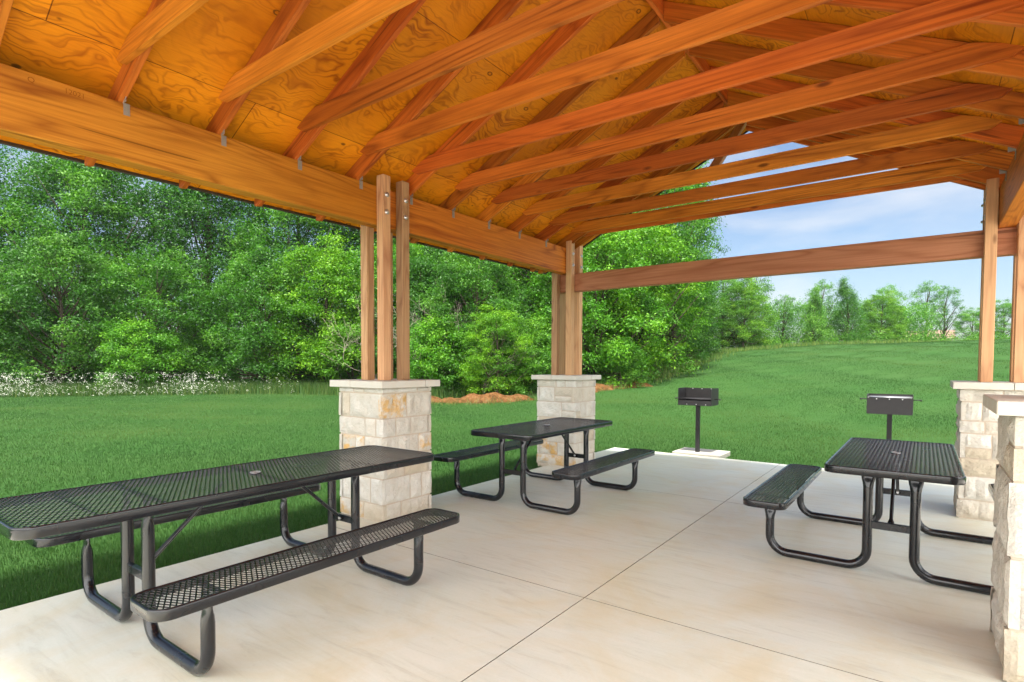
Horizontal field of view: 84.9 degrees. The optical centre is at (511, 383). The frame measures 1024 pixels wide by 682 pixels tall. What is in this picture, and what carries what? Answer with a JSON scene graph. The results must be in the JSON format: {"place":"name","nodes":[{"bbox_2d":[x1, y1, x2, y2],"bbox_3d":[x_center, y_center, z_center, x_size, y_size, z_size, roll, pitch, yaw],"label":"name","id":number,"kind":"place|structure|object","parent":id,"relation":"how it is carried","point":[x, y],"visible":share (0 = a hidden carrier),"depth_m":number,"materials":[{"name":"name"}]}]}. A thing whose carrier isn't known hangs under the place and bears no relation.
{"place":"outdoors","nodes":[
{"label":"outdoors","id":0,"kind":"place"},
{"bbox_2d":[0,339,1010,609],"bbox_3d":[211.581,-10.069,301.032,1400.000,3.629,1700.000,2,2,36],"label":"lawn","id":1,"kind":"structure","parent":0,"point":[850,387],"depth_m":13.45,"materials":[{"name":"green plant"}]},
{"bbox_2d":[0,246,44,385],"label":"tree","id":2,"kind":"object","parent":1,"relation":"on","point":[10,330],"visible":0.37,"depth_m":27.77,"materials":[{"name":"green plant"}]},
{"bbox_2d":[0,224,142,388],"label":"tree","id":3,"kind":"object","parent":1,"relation":"on","point":[72,248],"visible":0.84,"depth_m":27.56,"materials":[{"name":"green plant"}]},
{"bbox_2d":[0,149,183,385],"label":"tree","id":4,"kind":"object","parent":1,"relation":"on","point":[80,202],"visible":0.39,"depth_m":32.94,"materials":[{"name":"green plant"}]},
{"bbox_2d":[86,314,193,388],"bbox_3d":[-18.621,-1.258,28.180,4.942,4.296,4.080,2,3,38],"label":"bush","id":5,"kind":"object","parent":1,"relation":"on","point":[172,358],"visible":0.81,"depth_m":27.16,"materials":[{"name":"green plant"}]},
{"bbox_2d":[0,370,297,395],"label":"wildflowers","id":6,"kind":"object","parent":1,"relation":"on","point":[108,384],"visible":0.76,"depth_m":25.63,"materials":[{"name":"white plant"}]},
{"bbox_2d":[86,242,226,385],"bbox_3d":[-18.883,-3.482,29.852,6.688,8.449,6.964,-1,2,-33],"label":"tree","id":7,"kind":"object","parent":1,"relation":"on","point":[176,275],"visible":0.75,"depth_m":29.29,"materials":[{"name":"green plant"}]},
{"bbox_2d":[137,182,274,383],"bbox_3d":[-20.458,-7.705,37.809,8.867,15.802,8.416,1,2,12],"label":"tree","id":8,"kind":"object","parent":1,"relation":"on","point":[185,209],"visible":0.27,"depth_m":35.88,"materials":[{"name":"green plant"}]},
{"bbox_2d":[0,379,474,398],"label":"tall grass","id":9,"kind":"structure","parent":1,"relation":"on","point":[295,388],"depth_m":26.69,"materials":[{"name":"plant"}]},
{"bbox_2d":[190,239,331,387],"bbox_3d":[-13.869,-3.307,31.245,7.283,9.026,7.340,-2,3,-44],"label":"tree","id":10,"kind":"object","parent":1,"relation":"on","point":[256,269],"visible":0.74,"depth_m":29.78,"materials":[{"name":"green plant"}]},
{"bbox_2d":[207,206,359,382],"bbox_3d":[-14.536,-7.822,38.849,11.737,16.005,11.454,2,3,39],"label":"tree","id":11,"kind":"object","parent":1,"relation":"on","point":[284,217],"visible":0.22,"depth_m":35.81,"materials":[{"name":"green plant"}]},
{"bbox_2d":[0,145,609,385],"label":"woodland","id":12,"kind":"object","parent":1,"relation":"on","point":[115,227],"visible":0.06,"depth_m":35.66,"materials":[{"name":"green plant"}]},
{"bbox_2d":[250,226,376,383],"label":"tree","id":13,"kind":"object","parent":1,"relation":"on","point":[322,268],"visible":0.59,"depth_m":30.14,"materials":[{"name":"green plant"}]},
{"bbox_2d":[0,328,694,395],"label":"undergrowth","id":14,"kind":"object","parent":1,"relation":"on","point":[584,372],"visible":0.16,"depth_m":29.35,"materials":[{"name":"green plant"}]},
{"bbox_2d":[299,306,395,384],"bbox_3d":[-8.718,-1.678,30.914,4.896,5.155,5.930,1,2,11],"label":"bush","id":15,"kind":"object","parent":1,"relation":"on","point":[334,372],"visible":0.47,"depth_m":29.30,"materials":[{"name":"green plant"}]},
{"bbox_2d":[323,295,395,378],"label":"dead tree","id":16,"kind":"object","parent":1,"relation":"on","point":[350,342],"visible":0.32,"depth_m":28.70,"materials":[{"name":"brown wood"}]},
{"bbox_2d":[315,221,413,333],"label":"tree","id":17,"kind":"object","parent":1,"relation":"on","point":[334,233],"visible":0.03,"depth_m":36.73,"materials":[{"name":"green plant"}]},
{"bbox_2d":[327,240,450,378],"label":"tree","id":18,"kind":"object","parent":1,"relation":"on","point":[357,300],"visible":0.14,"depth_m":30.51,"materials":[{"name":"green plant"}]},
{"bbox_2d":[356,236,470,323],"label":"tree","id":19,"kind":"object","parent":1,"relation":"on","point":[394,240],"depth_m":35.87,"materials":[{"name":"green plant"}]},
{"bbox_2d":[355,244,480,384],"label":"tree","id":20,"kind":"object","parent":1,"relation":"on","point":[417,260],"visible":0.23,"depth_m":28.64,"materials":[{"name":"green plant"}]},
{"bbox_2d":[376,276,486,374],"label":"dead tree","id":21,"kind":"object","parent":1,"relation":"on","point":[431,317],"visible":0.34,"depth_m":25.92,"materials":[{"name":"brown wood"}]},
{"bbox_2d":[410,311,483,397],"bbox_3d":[-3.287,-1.137,25.647,4.080,4.296,4.942,-1,2,-24],"label":"bush","id":22,"kind":"object","parent":1,"relation":"on","point":[428,368],"visible":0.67,"depth_m":24.39,"materials":[{"name":"green plant"}]},
{"bbox_2d":[393,248,521,387],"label":"tree","id":23,"kind":"object","parent":1,"relation":"on","point":[443,253],"visible":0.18,"depth_m":27.90,"materials":[{"name":"green plant"}]},
{"bbox_2d":[411,253,541,393],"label":"tree","id":24,"kind":"object","parent":1,"relation":"on","point":[510,298],"visible":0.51,"depth_m":25.41,"materials":[{"name":"green plant"}]},
{"bbox_2d":[410,244,546,329],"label":"tree","id":25,"kind":"object","parent":1,"relation":"on","point":[501,289],"visible":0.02,"depth_m":31.80,"materials":[{"name":"green plant"}]},
{"bbox_2d":[431,392,534,402],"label":"dirt bank","id":26,"kind":"structure","parent":1,"relation":"on","point":[489,397],"depth_m":21.80,"materials":[{"name":"brown soil"}]},
{"bbox_2d":[479,314,550,394],"bbox_3d":[0.425,-1.172,26.068,4.694,4.081,3.876,1,2,30],"label":"bush","id":27,"kind":"object","parent":26,"relation":"on","point":[543,360],"visible":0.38,"depth_m":25.02,"materials":[{"name":"green plant"}]},
{"bbox_2d":[455,300,540,394],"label":"tree","id":28,"kind":"object","parent":1,"relation":"on","point":[487,320],"visible":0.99,"depth_m":23.35,"materials":[{"name":"green plant"}]},
{"bbox_2d":[467,326,536,393],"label":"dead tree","id":29,"kind":"object","parent":1,"relation":"on","point":[494,361],"visible":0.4,"depth_m":24.12,"materials":[{"name":"brown wood"}]},
{"bbox_2d":[0,447,1005,681],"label":"slab","id":30,"kind":"structure","parent":1,"relation":"on","point":[671,567],"depth_m":3.39,"materials":[{"name":"concrete"}]},
{"bbox_2d":[0,445,459,675],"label":"picnic table","id":31,"kind":"object","parent":30,"relation":"on","point":[142,604],"visible":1,"depth_m":3.04,"materials":[{"name":"black metal"}]},
{"bbox_2d":[0,0,1023,681],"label":"pavilion","id":32,"kind":"structure","parent":30,"relation":"on","point":[548,136],"depth_m":4.53,"materials":[{"name":"brown wood"}]},
{"bbox_2d":[434,417,654,514],"bbox_3d":[0.392,0.845,6.284,1.830,0.773,1.860,2,2,36],"label":"picnic table","id":33,"kind":"object","parent":30,"relation":"on","point":[523,436],"visible":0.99,"depth_m":5.96,"materials":[{"name":"black metal"}]},
{"bbox_2d":[743,437,993,594],"bbox_3d":[2.984,0.921,4.367,1.830,0.773,1.860,2,2,36],"label":"picnic table","id":34,"kind":"object","parent":30,"relation":"on","point":[916,465],"visible":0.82,"depth_m":4.07,"materials":[{"name":"black metal"}]},
{"bbox_2d":[479,250,598,383],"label":"tree","id":35,"kind":"object","parent":1,"relation":"on","point":[522,277],"visible":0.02,"depth_m":31.00,"materials":[{"name":"green plant"}]},
{"bbox_2d":[522,228,678,387],"bbox_3d":[4.270,-3.901,28.014,7.976,9.885,8.039,0,2,-6],"label":"tree","id":36,"kind":"object","parent":1,"relation":"on","point":[617,240],"visible":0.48,"depth_m":26.36,"materials":[{"name":"green plant"}]},
{"bbox_2d":[543,208,676,373],"bbox_3d":[6.190,-7.662,36.557,10.182,14.227,10.433,-1,3,-38],"label":"tree","id":37,"kind":"object","parent":1,"relation":"on","point":[624,261],"visible":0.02,"depth_m":34.35,"materials":[{"name":"green plant"}]},
{"bbox_2d":[591,334,652,387],"bbox_3d":[5.229,-0.961,26.579,2.652,2.792,3.212,-1,3,-37],"label":"bush","id":38,"kind":"object","parent":1,"relation":"on","point":[633,370],"visible":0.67,"depth_m":26.36,"materials":[{"name":"green plant"}]},
{"bbox_2d":[595,381,651,392],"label":"dirt bank","id":39,"kind":"structure","parent":1,"relation":"on","point":[598,387],"depth_m":25.27,"materials":[{"name":"brown soil"}]},
{"bbox_2d":[582,211,711,376],"bbox_3d":[6.592,-4.699,30.517,7.851,9.918,8.174,-1,2,-26],"label":"tree","id":40,"kind":"object","parent":1,"relation":"on","point":[666,250],"visible":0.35,"depth_m":28.88,"materials":[{"name":"green plant"}]},
{"bbox_2d":[590,161,722,335],"bbox_3d":[9.342,-10.637,39.797,10.170,19.094,10.714,0,2,0],"label":"tree","id":41,"kind":"object","parent":1,"relation":"on","point":[687,188],"visible":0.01,"depth_m":38.42,"materials":[{"name":"green plant"}]},
{"bbox_2d":[603,223,718,367],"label":"tree","id":42,"kind":"object","parent":1,"relation":"on","point":[685,299],"visible":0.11,"depth_m":33.59,"materials":[{"name":"green plant"}]},
{"bbox_2d":[634,189,723,368],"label":"tree","id":43,"kind":"object","parent":1,"relation":"on","point":[695,241],"visible":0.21,"depth_m":33.59,"materials":[{"name":"green plant"}]},
{"bbox_2d":[656,282,724,361],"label":"tree","id":44,"kind":"object","parent":1,"relation":"on","point":[704,351],"visible":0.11,"depth_m":39.45,"materials":[{"name":"green plant"}]},
{"bbox_2d":[654,160,736,336],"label":"tree","id":45,"kind":"object","parent":1,"relation":"on","point":[716,246],"visible":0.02,"depth_m":45.26,"materials":[{"name":"green plant"}]},
{"bbox_2d":[672,447,729,457],"bbox_3d":[3.101,1.224,9.184,0.760,0.230,0.601,2,2,36],"label":"grill pad","id":46,"kind":"object","parent":1,"relation":"on","point":[707,452],"visible":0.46,"depth_m":9.05,"materials":[{"name":"concrete"}]},
{"bbox_2d":[675,387,720,451],"bbox_3d":[3.020,0.652,9.101,0.739,1.159,0.392,2,2,36],"label":"charcoal grill","id":47,"kind":"object","parent":46,"relation":"on","point":[698,398],"visible":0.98,"depth_m":9.09,"materials":[{"name":"paint"}]},
{"bbox_2d":[678,281,731,357],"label":"tree","id":48,"kind":"object","parent":1,"relation":"on","point":[713,330],"visible":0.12,"depth_m":44.14,"materials":[{"name":"green plant"}]},
{"bbox_2d":[700,279,754,348],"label":"tree","id":49,"kind":"object","parent":1,"relation":"on","point":[727,288],"visible":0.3,"depth_m":52.49,"materials":[{"name":"green plant"}]},
{"bbox_2d":[715,277,779,348],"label":"tree","id":50,"kind":"object","parent":1,"relation":"on","point":[759,323],"visible":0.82,"depth_m":51.70,"materials":[{"name":"green plant"}]},
{"bbox_2d":[733,276,777,331],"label":"tree","id":51,"kind":"object","parent":1,"relation":"on","point":[762,281],"visible":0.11,"depth_m":58.83,"materials":[{"name":"green plant"}]},
{"bbox_2d":[771,294,798,342],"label":"tree","id":52,"kind":"object","parent":1,"relation":"on","point":[786,309],"visible":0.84,"depth_m":56.18,"materials":[{"name":"green plant"}]},
{"bbox_2d":[791,285,835,342],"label":"tree","id":53,"kind":"object","parent":1,"relation":"on","point":[815,303],"visible":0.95,"depth_m":55.41,"materials":[{"name":"green plant"}]},
{"bbox_2d":[803,278,839,335],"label":"tree","id":54,"kind":"object","parent":1,"relation":"on","point":[824,286],"visible":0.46,"depth_m":57.86,"materials":[{"name":"green plant"}]},
{"bbox_2d":[706,293,947,348],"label":"thicket","id":55,"kind":"object","parent":1,"relation":"on","point":[909,314],"visible":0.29,"depth_m":57.47,"materials":[{"name":"green plant"}]},
{"bbox_2d":[827,274,873,341],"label":"tree","id":56,"kind":"object","parent":1,"relation":"on","point":[844,293],"visible":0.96,"depth_m":55.59,"materials":[{"name":"green plant"}]},
{"bbox_2d":[691,325,1010,352],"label":"hedgerow","id":57,"kind":"object","parent":1,"relation":"on","point":[918,337],"visible":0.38,"depth_m":54.20,"materials":[{"name":"green plant"}]},
{"bbox_2d":[855,287,911,341],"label":"tree","id":58,"kind":"object","parent":1,"relation":"on","point":[890,300],"visible":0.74,"depth_m":55.87,"materials":[{"name":"green plant"}]},
{"bbox_2d":[860,393,921,439],"bbox_3d":[5.350,0.730,7.948,0.739,1.159,0.392,2,2,36],"label":"charcoal grill","id":59,"kind":"object","parent":1,"relation":"on","point":[889,405],"visible":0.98,"depth_m":7.83,"materials":[{"name":"paint"}]},
{"bbox_2d":[875,283,908,325],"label":"tree","id":60,"kind":"object","parent":1,"relation":"on","point":[894,294],"visible":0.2,"depth_m":76.53,"materials":[{"name":"green plant"}]},
{"bbox_2d":[908,279,951,339],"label":"tree","id":61,"kind":"object","parent":1,"relation":"on","point":[926,288],"visible":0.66,"depth_m":74.21,"materials":[{"name":"green plant"}]},
{"bbox_2d":[906,330,954,339],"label":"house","id":62,"kind":"structure","parent":1,"relation":"on","point":[951,331],"depth_m":97.77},
{"bbox_2d":[927,285,966,340],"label":"tree","id":63,"kind":"object","parent":1,"relation":"on","point":[944,328],"visible":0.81,"depth_m":73.69,"materials":[{"name":"green plant"}]},
{"bbox_2d":[949,307,994,340],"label":"tree","id":64,"kind":"object","parent":1,"relation":"on","point":[975,315],"visible":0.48,"depth_m":71.75,"materials":[{"name":"green plant"}]},
{"bbox_2d":[994,296,1011,337],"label":"tree","id":65,"kind":"object","parent":1,"relation":"on","point":[1003,322],"visible":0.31,"depth_m":70.91,"materials":[{"name":"green plant"}]},
{"bbox_2d":[0,131,1012,351],"label":"sky","id":66,"kind":"structure","parent":0,"point":[948,207],"materials":[{"name":"blue"}]},
{"bbox_2d":[431,382,625,405],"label":"dry grass","id":67,"kind":"structure","parent":0,"point":[453,402],"depth_m":21.08,"materials":[{"name":"plant"}]},
{"bbox_2d":[597,339,978,388],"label":"meadow grass","id":68,"kind":"structure","parent":0,"point":[665,373],"depth_m":45.07,"materials":[{"name":"green plant"}]}
]}

